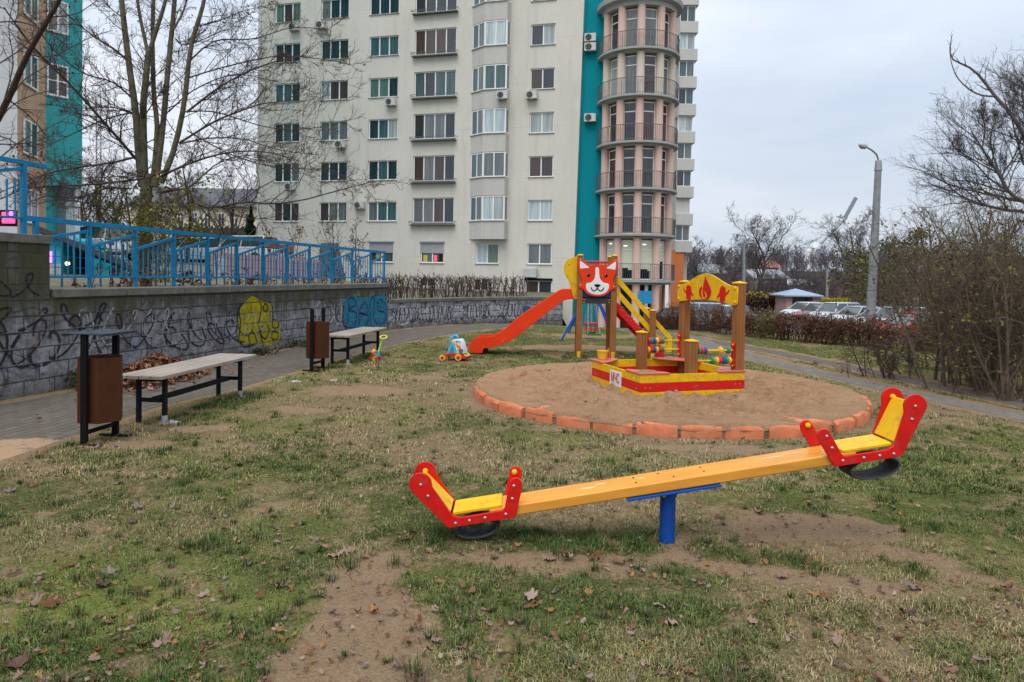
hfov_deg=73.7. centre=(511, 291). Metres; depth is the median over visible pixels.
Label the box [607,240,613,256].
balcony door
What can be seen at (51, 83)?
window
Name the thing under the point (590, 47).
air conditioner
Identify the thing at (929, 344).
hedge bush
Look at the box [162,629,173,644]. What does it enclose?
fallen leaf
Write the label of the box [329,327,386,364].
park bench
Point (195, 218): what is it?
window
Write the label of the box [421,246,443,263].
window
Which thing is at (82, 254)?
doorway
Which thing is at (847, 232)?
bare tree
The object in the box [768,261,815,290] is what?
bare tree
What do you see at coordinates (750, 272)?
house
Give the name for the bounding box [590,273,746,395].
boat sandbox
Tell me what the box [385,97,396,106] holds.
air conditioner
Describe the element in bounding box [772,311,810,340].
hedge bush
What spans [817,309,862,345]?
hedge bush
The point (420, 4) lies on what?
window
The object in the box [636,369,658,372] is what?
sand heap
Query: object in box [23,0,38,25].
window
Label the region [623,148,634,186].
balcony door
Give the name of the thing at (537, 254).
window
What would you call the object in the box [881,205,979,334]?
bare tree
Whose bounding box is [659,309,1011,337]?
parking lot
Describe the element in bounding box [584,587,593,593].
fallen leaf
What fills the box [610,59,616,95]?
balcony door
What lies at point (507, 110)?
bay window
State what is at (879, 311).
parked car
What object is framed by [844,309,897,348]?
hedge bush
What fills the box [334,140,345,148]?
air conditioner
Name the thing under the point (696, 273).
bare tree
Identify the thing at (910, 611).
fallen leaf
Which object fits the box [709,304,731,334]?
hedge bush
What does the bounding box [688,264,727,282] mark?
house
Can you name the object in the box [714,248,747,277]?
bare tree
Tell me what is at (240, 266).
pink wall
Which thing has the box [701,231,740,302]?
bare tree
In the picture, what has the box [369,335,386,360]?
push toy
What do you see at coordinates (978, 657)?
fallen leaf
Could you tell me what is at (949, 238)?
bare tree
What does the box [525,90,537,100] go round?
air conditioner
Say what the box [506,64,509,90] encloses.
bay window
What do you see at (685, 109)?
wing
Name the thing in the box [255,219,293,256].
bare tree
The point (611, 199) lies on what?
balcony door
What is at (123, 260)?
wire fence
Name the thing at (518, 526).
fallen leaf
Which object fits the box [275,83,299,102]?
window
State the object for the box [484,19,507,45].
bay window
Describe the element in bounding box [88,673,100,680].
fallen leaf
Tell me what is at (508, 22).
bay window
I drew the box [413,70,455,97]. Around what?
window
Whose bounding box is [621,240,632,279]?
balcony door
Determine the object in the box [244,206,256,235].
spruce
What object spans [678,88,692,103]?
window
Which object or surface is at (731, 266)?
house
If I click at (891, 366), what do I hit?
bush
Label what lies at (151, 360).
leaf pile
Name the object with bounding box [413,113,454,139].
window
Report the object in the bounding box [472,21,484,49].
bay window
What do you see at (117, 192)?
bare tree
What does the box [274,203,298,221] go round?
window
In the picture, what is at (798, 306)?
parked car
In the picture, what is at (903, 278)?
bare tree
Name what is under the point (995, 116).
bare tree
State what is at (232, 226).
bare tree
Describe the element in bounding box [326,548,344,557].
fallen leaf
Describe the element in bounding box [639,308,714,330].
parked car
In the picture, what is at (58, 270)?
kiosk window
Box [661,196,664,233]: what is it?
balcony door
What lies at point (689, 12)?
window
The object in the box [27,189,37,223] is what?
window
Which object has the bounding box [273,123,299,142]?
window
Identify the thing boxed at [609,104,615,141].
balcony door
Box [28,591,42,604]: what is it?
fallen leaf
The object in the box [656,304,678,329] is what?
hedge bush
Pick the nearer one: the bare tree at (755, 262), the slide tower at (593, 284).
the slide tower at (593, 284)
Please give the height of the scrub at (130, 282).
0.571 m
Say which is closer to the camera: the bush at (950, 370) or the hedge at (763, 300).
the bush at (950, 370)
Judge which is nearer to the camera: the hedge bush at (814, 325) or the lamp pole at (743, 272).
the hedge bush at (814, 325)
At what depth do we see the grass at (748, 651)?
3.72 m
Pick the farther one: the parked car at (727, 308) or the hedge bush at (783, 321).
the parked car at (727, 308)
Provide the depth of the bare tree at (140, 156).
12.02 m
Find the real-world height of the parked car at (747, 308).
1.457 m
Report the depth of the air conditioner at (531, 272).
43.62 m
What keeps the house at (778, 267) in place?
on the ground at (344, 599)
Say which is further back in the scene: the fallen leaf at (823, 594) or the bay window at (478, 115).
the bay window at (478, 115)
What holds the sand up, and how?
in the sandpit kerb
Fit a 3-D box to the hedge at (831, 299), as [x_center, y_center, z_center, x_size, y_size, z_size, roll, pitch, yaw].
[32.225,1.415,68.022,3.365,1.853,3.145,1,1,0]
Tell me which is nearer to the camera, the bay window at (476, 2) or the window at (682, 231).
the bay window at (476, 2)
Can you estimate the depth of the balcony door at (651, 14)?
40.91 m
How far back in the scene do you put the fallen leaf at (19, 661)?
2.67 m
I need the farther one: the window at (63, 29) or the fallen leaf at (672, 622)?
the window at (63, 29)
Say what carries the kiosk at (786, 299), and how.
on the ground at (344, 599)
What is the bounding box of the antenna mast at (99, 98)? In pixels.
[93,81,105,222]
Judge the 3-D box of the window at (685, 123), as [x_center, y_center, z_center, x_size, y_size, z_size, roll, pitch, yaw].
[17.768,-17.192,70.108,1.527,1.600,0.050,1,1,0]
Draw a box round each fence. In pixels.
[0,156,45,233]
[27,215,385,287]
[50,240,335,286]
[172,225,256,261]
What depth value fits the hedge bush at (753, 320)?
18.63 m
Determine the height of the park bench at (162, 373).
0.511 m
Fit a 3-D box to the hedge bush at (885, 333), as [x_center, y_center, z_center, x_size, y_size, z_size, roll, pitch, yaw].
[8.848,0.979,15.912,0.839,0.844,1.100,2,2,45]
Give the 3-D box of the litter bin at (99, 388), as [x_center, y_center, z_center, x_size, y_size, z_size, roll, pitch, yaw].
[-3.707,0.855,6.151,0.398,0.990,0.480,1,1,6]
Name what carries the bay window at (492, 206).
in the apartment block
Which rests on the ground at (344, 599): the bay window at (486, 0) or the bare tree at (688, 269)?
the bare tree at (688, 269)
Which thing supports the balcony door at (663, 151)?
in the balcony tower at (639, 59)
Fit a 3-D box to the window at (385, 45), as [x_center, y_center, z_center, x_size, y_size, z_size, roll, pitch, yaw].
[-8.672,-16.625,46.306,2.220,1.365,0.210,1,1,14]
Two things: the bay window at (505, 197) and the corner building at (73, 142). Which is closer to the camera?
the corner building at (73, 142)
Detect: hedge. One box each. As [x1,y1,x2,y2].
[353,269,530,298]
[746,290,776,313]
[819,297,850,301]
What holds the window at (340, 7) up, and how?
in the apartment block
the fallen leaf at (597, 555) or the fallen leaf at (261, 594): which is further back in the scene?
the fallen leaf at (597, 555)
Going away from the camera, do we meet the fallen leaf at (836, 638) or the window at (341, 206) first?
the fallen leaf at (836, 638)
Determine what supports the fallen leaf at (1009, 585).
on the ground at (344, 599)
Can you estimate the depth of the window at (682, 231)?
70.36 m
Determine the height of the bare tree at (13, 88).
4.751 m
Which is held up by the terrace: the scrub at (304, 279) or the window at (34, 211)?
the scrub at (304, 279)
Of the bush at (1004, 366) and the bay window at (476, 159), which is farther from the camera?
the bay window at (476, 159)
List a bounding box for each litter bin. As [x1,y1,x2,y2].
[61,329,136,447]
[301,308,330,371]
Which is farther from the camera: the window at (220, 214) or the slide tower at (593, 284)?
the window at (220, 214)
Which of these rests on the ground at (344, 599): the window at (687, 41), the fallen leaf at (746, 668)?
the fallen leaf at (746, 668)
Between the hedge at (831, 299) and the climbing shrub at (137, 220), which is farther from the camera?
the hedge at (831, 299)
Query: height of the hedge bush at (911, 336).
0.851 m
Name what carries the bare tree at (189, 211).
on the terrace
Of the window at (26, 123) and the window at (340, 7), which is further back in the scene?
the window at (340, 7)
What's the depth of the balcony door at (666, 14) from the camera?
41.57 m
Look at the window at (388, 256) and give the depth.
46.63 m
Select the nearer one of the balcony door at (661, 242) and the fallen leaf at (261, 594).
the fallen leaf at (261, 594)
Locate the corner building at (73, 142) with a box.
[0,0,82,238]
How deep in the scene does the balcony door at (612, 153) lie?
42.08 m
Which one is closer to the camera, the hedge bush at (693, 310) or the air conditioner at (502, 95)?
the hedge bush at (693, 310)
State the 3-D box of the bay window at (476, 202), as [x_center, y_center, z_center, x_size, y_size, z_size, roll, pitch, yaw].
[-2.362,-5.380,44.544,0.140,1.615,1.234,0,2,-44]
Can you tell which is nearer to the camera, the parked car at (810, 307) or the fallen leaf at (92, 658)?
the fallen leaf at (92, 658)
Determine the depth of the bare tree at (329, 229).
26.88 m
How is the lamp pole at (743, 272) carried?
on the parking lot
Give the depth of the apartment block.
45.30 m
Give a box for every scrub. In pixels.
[63,263,160,287]
[119,268,214,286]
[221,267,267,284]
[257,267,321,284]
[280,269,346,283]
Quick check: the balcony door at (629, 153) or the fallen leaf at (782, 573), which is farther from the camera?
the balcony door at (629, 153)
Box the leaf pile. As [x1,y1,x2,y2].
[35,352,266,419]
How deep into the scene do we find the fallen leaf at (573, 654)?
2.73 m
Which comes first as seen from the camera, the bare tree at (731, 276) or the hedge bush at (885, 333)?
the hedge bush at (885, 333)
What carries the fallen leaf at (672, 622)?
on the ground at (344, 599)
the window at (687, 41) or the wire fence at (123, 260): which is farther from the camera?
the window at (687, 41)
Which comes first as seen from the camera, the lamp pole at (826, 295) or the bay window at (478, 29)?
the bay window at (478, 29)
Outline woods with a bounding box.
[113,237,1023,307]
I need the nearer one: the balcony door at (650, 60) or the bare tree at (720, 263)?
the balcony door at (650, 60)
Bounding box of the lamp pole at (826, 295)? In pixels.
[825,267,835,297]
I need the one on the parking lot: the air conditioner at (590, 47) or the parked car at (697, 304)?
the parked car at (697, 304)
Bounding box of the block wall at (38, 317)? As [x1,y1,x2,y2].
[0,232,389,400]
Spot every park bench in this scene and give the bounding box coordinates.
[123,353,255,423]
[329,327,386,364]
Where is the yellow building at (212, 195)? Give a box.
[128,187,256,260]
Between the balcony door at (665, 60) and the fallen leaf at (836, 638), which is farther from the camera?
the balcony door at (665, 60)
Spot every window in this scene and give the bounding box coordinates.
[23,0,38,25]
[23,48,38,92]
[23,118,38,158]
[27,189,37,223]
[46,63,67,98]
[47,0,68,35]
[50,264,60,273]
[192,214,197,226]
[204,213,210,226]
[218,213,224,227]
[233,216,237,226]
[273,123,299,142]
[273,163,298,182]
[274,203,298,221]
[275,3,300,23]
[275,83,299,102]
[276,43,300,62]
[318,202,346,221]
[319,162,346,181]
[320,0,348,19]
[320,39,348,60]
[321,80,347,100]
[321,121,347,140]
[366,202,396,221]
[367,119,397,139]
[367,160,396,180]
[368,35,398,56]
[368,77,397,98]
[368,243,392,262]
[369,0,398,15]
[412,155,454,181]
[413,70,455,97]
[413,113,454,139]
[413,198,453,221]
[414,27,456,55]
[416,0,456,12]
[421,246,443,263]
[469,152,482,178]
[469,196,481,221]
[471,109,483,135]
[472,0,485,6]
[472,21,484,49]
[472,65,484,92]
[474,279,486,290]
[476,243,498,263]
[481,196,504,220]
[483,64,506,89]
[483,108,505,133]
[483,152,504,176]
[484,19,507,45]
[485,0,506,1]
[504,196,507,220]
[505,108,509,133]
[505,152,508,176]
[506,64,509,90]
[507,19,510,46]
[525,281,551,291]
[526,244,551,264]
[528,112,553,133]
[528,156,552,177]
[528,200,551,220]
[529,68,554,89]
[530,23,555,45]
[675,225,689,240]
[676,171,690,185]
[677,116,692,130]
[677,143,691,158]
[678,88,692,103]
[679,33,694,48]
[679,61,693,75]
[680,6,695,20]
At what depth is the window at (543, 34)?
43.66 m
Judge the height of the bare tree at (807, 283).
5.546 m
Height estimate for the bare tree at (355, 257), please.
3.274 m
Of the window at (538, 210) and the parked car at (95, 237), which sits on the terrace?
the parked car at (95, 237)
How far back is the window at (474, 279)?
45.02 m
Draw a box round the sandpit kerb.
[474,366,873,438]
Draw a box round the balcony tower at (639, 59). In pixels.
[594,0,682,328]
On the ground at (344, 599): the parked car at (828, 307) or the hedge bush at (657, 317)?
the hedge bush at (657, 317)
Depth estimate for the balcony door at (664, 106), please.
41.70 m
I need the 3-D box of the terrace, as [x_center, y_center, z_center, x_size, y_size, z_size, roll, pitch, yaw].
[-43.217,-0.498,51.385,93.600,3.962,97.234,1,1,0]
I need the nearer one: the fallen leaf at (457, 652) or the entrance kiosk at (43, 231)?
the fallen leaf at (457, 652)
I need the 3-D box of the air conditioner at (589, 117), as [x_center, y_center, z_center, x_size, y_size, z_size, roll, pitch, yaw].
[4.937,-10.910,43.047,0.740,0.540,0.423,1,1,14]
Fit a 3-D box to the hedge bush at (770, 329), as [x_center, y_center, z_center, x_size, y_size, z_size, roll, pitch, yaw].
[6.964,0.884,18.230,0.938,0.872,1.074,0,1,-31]
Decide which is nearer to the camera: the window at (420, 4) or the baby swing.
the baby swing
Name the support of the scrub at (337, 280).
on the terrace
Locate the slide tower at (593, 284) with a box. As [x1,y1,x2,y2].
[469,254,671,358]
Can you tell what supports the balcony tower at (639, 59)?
on the ground at (344, 599)
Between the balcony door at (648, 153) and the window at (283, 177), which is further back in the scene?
the window at (283, 177)
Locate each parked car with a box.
[80,226,138,259]
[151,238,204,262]
[163,237,224,261]
[203,236,283,257]
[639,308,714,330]
[690,302,726,320]
[723,304,759,321]
[723,305,731,327]
[779,302,822,318]
[791,303,822,319]
[808,302,860,320]
[828,306,876,322]
[852,307,879,322]
[862,306,925,326]
[875,311,931,337]
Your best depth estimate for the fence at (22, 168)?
8.43 m
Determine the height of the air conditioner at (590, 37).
0.540 m
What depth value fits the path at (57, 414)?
9.18 m
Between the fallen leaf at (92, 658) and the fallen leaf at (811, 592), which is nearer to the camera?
the fallen leaf at (92, 658)
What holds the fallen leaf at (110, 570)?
on the ground at (344, 599)
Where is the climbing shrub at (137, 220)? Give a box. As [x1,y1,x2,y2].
[75,152,232,282]
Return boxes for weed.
[59,369,76,390]
[248,347,282,355]
[287,339,305,347]
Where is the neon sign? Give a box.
[0,210,17,226]
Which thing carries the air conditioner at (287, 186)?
attached to the apartment block
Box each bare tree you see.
[0,0,127,200]
[0,0,412,285]
[80,130,185,234]
[80,144,115,221]
[82,150,172,259]
[125,187,216,242]
[151,144,235,262]
[180,162,256,235]
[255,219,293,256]
[280,225,306,258]
[313,204,351,276]
[339,215,372,281]
[687,235,725,301]
[687,252,701,278]
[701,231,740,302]
[708,261,757,291]
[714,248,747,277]
[722,200,823,305]
[746,267,818,293]
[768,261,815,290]
[795,266,831,292]
[803,206,914,297]
[822,225,945,308]
[826,264,878,303]
[830,228,895,305]
[845,259,910,306]
[857,214,940,311]
[880,201,1023,317]
[881,32,1023,232]
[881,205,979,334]
[891,173,1023,339]
[905,175,1023,339]
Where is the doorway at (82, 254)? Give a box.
[78,251,84,273]
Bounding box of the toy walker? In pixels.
[439,334,471,360]
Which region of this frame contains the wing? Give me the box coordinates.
[659,0,698,309]
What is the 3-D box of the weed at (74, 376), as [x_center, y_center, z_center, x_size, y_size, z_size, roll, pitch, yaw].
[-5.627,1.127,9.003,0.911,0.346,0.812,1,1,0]
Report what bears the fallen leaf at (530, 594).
on the ground at (344, 599)
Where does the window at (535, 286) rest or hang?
in the apartment block
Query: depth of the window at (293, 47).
48.16 m
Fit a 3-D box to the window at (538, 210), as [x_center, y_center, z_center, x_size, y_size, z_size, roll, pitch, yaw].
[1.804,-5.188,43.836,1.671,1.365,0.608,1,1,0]
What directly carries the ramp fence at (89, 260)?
on the block wall at (38, 317)
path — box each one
[0,324,1023,460]
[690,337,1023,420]
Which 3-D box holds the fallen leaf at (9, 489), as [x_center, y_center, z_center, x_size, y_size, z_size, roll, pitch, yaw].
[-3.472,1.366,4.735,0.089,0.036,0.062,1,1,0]
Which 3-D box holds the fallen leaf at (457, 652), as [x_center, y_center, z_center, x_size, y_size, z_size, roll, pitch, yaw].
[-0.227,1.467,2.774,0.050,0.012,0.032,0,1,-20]
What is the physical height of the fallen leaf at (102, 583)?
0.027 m
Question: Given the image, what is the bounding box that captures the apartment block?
[257,0,606,326]
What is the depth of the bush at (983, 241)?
11.40 m
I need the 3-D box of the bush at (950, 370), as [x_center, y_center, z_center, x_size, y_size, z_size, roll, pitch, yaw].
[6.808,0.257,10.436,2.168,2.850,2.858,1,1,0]
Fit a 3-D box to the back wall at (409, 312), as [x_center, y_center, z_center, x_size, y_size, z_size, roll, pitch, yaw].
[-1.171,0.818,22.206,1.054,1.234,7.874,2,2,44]
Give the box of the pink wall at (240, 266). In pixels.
[210,252,318,276]
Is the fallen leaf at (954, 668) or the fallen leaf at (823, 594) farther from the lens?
the fallen leaf at (823, 594)
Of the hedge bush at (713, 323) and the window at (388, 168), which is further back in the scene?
the window at (388, 168)
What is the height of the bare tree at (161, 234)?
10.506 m
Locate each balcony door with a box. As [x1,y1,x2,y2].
[607,195,614,233]
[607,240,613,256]
[608,150,615,187]
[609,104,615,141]
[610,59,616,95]
[611,13,617,49]
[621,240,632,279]
[622,194,633,233]
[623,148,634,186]
[624,102,635,139]
[625,55,636,93]
[626,8,637,46]
[640,240,651,279]
[641,194,652,233]
[642,148,653,186]
[643,101,654,139]
[644,55,655,92]
[645,8,656,45]
[660,241,663,279]
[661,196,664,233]
[662,150,665,187]
[663,104,666,140]
[664,58,667,94]
[665,12,668,47]
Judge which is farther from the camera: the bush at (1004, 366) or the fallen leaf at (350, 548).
the bush at (1004, 366)
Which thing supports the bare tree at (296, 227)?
on the terrace
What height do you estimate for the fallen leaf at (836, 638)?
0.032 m
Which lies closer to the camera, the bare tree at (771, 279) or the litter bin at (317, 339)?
the litter bin at (317, 339)
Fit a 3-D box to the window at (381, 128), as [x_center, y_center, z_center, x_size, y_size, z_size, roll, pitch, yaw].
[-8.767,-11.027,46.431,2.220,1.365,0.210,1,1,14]
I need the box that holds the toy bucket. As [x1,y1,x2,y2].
[596,350,609,359]
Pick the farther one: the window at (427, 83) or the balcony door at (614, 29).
the window at (427, 83)
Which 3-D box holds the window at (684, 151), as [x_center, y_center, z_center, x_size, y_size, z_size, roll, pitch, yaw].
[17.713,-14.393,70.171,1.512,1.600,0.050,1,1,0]
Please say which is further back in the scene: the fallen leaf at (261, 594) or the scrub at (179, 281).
the scrub at (179, 281)
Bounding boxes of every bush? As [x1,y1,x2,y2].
[642,303,668,327]
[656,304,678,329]
[665,302,696,329]
[669,302,707,330]
[690,302,724,331]
[704,300,731,333]
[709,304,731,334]
[723,305,757,335]
[731,309,770,337]
[747,306,780,337]
[755,308,791,338]
[756,307,800,340]
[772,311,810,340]
[788,309,830,342]
[795,308,834,343]
[808,312,856,344]
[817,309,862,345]
[820,310,877,345]
[829,180,1023,404]
[829,326,922,380]
[840,312,884,346]
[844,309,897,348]
[858,240,988,371]
[867,316,913,347]
[874,142,1023,370]
[881,218,1023,391]
[888,323,932,351]
[905,184,1023,378]
[907,202,1023,392]
[907,324,937,351]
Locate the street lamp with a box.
[858,143,881,327]
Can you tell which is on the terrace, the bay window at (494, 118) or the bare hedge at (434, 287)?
the bare hedge at (434, 287)
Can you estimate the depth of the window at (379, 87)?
46.45 m
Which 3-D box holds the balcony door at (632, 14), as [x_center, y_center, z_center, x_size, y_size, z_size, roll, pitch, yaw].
[7.219,-15.745,41.022,0.756,2.390,0.357,1,1,0]
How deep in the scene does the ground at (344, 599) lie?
4.09 m
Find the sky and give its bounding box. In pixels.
[80,0,1023,271]
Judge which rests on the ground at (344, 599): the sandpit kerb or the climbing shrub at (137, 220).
the sandpit kerb
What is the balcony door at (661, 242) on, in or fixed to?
in the balcony tower at (639, 59)
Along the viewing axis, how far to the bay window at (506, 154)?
44.02 m
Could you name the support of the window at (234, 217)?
in the yellow building at (212, 195)
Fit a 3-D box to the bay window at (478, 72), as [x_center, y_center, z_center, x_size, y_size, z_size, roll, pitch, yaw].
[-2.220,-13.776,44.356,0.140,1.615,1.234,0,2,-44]
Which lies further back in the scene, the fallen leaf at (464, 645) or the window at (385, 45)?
the window at (385, 45)
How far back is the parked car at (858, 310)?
47.05 m
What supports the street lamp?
on the ground at (344, 599)
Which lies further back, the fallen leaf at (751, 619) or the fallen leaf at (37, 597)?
the fallen leaf at (37, 597)
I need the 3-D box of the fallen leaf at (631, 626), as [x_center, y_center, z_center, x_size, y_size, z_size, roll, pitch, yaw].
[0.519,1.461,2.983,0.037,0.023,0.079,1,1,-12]
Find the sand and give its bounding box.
[475,362,870,431]
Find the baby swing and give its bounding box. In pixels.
[561,304,605,340]
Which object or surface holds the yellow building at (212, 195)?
on the terrace
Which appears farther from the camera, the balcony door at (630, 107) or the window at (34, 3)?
the balcony door at (630, 107)
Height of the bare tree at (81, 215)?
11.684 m
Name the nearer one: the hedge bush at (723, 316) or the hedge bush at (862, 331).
the hedge bush at (862, 331)
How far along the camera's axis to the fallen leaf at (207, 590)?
3.28 m
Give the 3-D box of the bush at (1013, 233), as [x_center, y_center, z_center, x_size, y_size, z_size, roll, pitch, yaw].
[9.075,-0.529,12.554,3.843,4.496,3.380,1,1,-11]
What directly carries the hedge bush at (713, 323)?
on the ground at (344, 599)
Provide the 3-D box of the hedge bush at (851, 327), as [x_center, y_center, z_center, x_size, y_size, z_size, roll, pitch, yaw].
[8.152,0.906,16.574,1.191,0.947,1.147,2,2,44]
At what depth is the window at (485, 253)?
44.84 m
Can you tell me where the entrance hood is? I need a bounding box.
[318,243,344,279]
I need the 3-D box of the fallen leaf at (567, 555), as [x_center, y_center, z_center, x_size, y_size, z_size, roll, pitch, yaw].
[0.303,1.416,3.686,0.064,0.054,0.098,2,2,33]
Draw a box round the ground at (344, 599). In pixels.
[0,271,1023,681]
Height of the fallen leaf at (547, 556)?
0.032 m
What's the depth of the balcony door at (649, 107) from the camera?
41.03 m
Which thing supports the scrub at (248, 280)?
on the terrace
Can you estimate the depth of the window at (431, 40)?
45.45 m
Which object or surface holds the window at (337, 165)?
in the apartment block
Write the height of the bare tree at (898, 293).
7.408 m
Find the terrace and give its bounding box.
[50,261,565,325]
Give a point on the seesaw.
(899, 417)
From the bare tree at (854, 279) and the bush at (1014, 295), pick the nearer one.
the bush at (1014, 295)
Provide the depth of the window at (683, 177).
70.24 m
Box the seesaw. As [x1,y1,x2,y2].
[409,387,926,543]
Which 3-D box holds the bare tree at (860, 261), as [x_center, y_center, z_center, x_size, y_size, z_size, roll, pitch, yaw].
[25.106,-0.808,45.166,8.208,7.246,6.042,1,1,0]
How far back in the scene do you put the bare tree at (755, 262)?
87.13 m
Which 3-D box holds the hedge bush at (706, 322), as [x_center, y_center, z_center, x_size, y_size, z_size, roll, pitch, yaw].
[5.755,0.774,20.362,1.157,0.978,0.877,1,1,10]
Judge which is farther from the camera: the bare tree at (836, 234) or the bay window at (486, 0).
the bare tree at (836, 234)
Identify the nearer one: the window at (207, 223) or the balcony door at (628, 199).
the balcony door at (628, 199)
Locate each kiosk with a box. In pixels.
[39,226,131,275]
[770,288,823,314]
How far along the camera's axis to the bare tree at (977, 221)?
25.99 m
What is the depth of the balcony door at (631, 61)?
41.08 m
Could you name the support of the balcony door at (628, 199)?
in the balcony tower at (639, 59)
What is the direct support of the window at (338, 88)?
in the apartment block
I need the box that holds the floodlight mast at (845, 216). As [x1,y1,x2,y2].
[802,197,857,270]
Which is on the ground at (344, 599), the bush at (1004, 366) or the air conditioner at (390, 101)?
the bush at (1004, 366)
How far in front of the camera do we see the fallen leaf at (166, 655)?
2.74 m
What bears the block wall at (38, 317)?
on the ground at (344, 599)
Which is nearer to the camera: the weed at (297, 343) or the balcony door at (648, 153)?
the weed at (297, 343)
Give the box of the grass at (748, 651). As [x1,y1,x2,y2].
[0,327,1023,681]
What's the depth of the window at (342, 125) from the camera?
47.39 m
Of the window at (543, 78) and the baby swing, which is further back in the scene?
the window at (543, 78)
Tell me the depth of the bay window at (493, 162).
43.90 m
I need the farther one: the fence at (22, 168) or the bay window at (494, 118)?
the bay window at (494, 118)
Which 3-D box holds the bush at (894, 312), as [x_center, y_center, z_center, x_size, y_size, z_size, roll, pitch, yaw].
[7.423,0.330,12.326,2.835,2.501,2.249,1,1,0]
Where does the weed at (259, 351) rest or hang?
on the ground at (344, 599)
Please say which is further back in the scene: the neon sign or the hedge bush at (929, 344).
the neon sign
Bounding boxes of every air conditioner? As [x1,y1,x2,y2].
[284,183,295,190]
[288,22,299,32]
[315,20,326,29]
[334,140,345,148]
[353,201,364,209]
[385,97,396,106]
[496,90,508,100]
[523,267,536,277]
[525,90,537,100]
[584,33,596,42]
[584,42,596,52]
[584,113,595,122]
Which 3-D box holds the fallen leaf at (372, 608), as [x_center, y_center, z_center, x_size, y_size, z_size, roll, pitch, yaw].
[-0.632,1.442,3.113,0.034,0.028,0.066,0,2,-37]
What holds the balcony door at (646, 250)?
in the balcony tower at (639, 59)
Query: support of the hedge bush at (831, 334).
on the ground at (344, 599)
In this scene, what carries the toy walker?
on the ground at (344, 599)
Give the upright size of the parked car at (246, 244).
1.617 m
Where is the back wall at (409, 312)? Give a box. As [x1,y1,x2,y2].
[387,296,562,328]
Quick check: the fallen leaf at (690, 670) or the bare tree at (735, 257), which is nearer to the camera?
the fallen leaf at (690, 670)
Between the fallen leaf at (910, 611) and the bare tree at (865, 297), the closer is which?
the fallen leaf at (910, 611)
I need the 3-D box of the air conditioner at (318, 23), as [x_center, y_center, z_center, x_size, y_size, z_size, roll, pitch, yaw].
[-13.178,-18.380,47.169,0.740,0.540,0.423,1,1,14]
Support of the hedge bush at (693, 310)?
on the ground at (344, 599)
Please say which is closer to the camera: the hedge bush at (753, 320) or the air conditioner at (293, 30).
the hedge bush at (753, 320)
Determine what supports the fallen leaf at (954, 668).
on the ground at (344, 599)
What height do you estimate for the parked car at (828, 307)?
1.617 m
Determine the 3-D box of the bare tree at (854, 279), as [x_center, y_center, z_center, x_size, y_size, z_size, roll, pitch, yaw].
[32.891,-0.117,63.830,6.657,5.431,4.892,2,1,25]
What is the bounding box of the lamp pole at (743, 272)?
[742,241,752,281]
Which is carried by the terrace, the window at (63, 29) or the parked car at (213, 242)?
the parked car at (213, 242)
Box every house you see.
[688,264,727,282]
[724,261,741,277]
[740,269,788,291]
[751,260,779,269]
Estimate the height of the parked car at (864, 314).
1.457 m
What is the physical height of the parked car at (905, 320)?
1.457 m
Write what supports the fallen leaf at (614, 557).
on the ground at (344, 599)
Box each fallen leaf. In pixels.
[4,485,18,491]
[5,647,28,667]
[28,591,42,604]
[41,592,60,607]
[58,562,75,567]
[88,655,100,660]
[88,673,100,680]
[94,579,110,585]
[101,566,118,573]
[127,517,137,522]
[133,500,144,507]
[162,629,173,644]
[162,650,173,659]
[189,673,199,680]
[197,588,210,596]
[256,592,264,597]
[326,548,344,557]
[339,543,355,552]
[369,604,377,611]
[450,650,460,654]
[455,639,467,648]
[510,524,525,528]
[523,588,537,599]
[541,553,556,559]
[561,551,572,557]
[568,651,582,664]
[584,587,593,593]
[589,550,601,560]
[611,552,625,561]
[625,620,635,629]
[665,617,678,626]
[681,667,694,672]
[740,664,749,669]
[747,614,757,623]
[775,570,788,577]
[808,590,819,595]
[819,591,835,602]
[831,632,841,646]
[898,605,916,613]
[903,578,923,589]
[941,665,958,672]
[972,653,990,661]
[1000,583,1012,588]
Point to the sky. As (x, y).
(786, 95)
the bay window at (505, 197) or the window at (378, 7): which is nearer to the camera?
the bay window at (505, 197)
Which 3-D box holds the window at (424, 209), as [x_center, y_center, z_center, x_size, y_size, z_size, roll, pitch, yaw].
[-5.270,-5.403,45.635,2.969,1.715,0.939,1,1,0]
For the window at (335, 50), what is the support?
in the apartment block
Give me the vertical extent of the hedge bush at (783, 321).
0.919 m
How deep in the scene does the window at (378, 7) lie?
46.33 m
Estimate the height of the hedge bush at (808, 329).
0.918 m
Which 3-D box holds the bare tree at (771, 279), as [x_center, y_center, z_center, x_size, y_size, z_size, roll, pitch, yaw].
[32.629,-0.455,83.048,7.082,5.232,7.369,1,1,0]
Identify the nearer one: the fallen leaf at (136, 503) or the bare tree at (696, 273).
the fallen leaf at (136, 503)

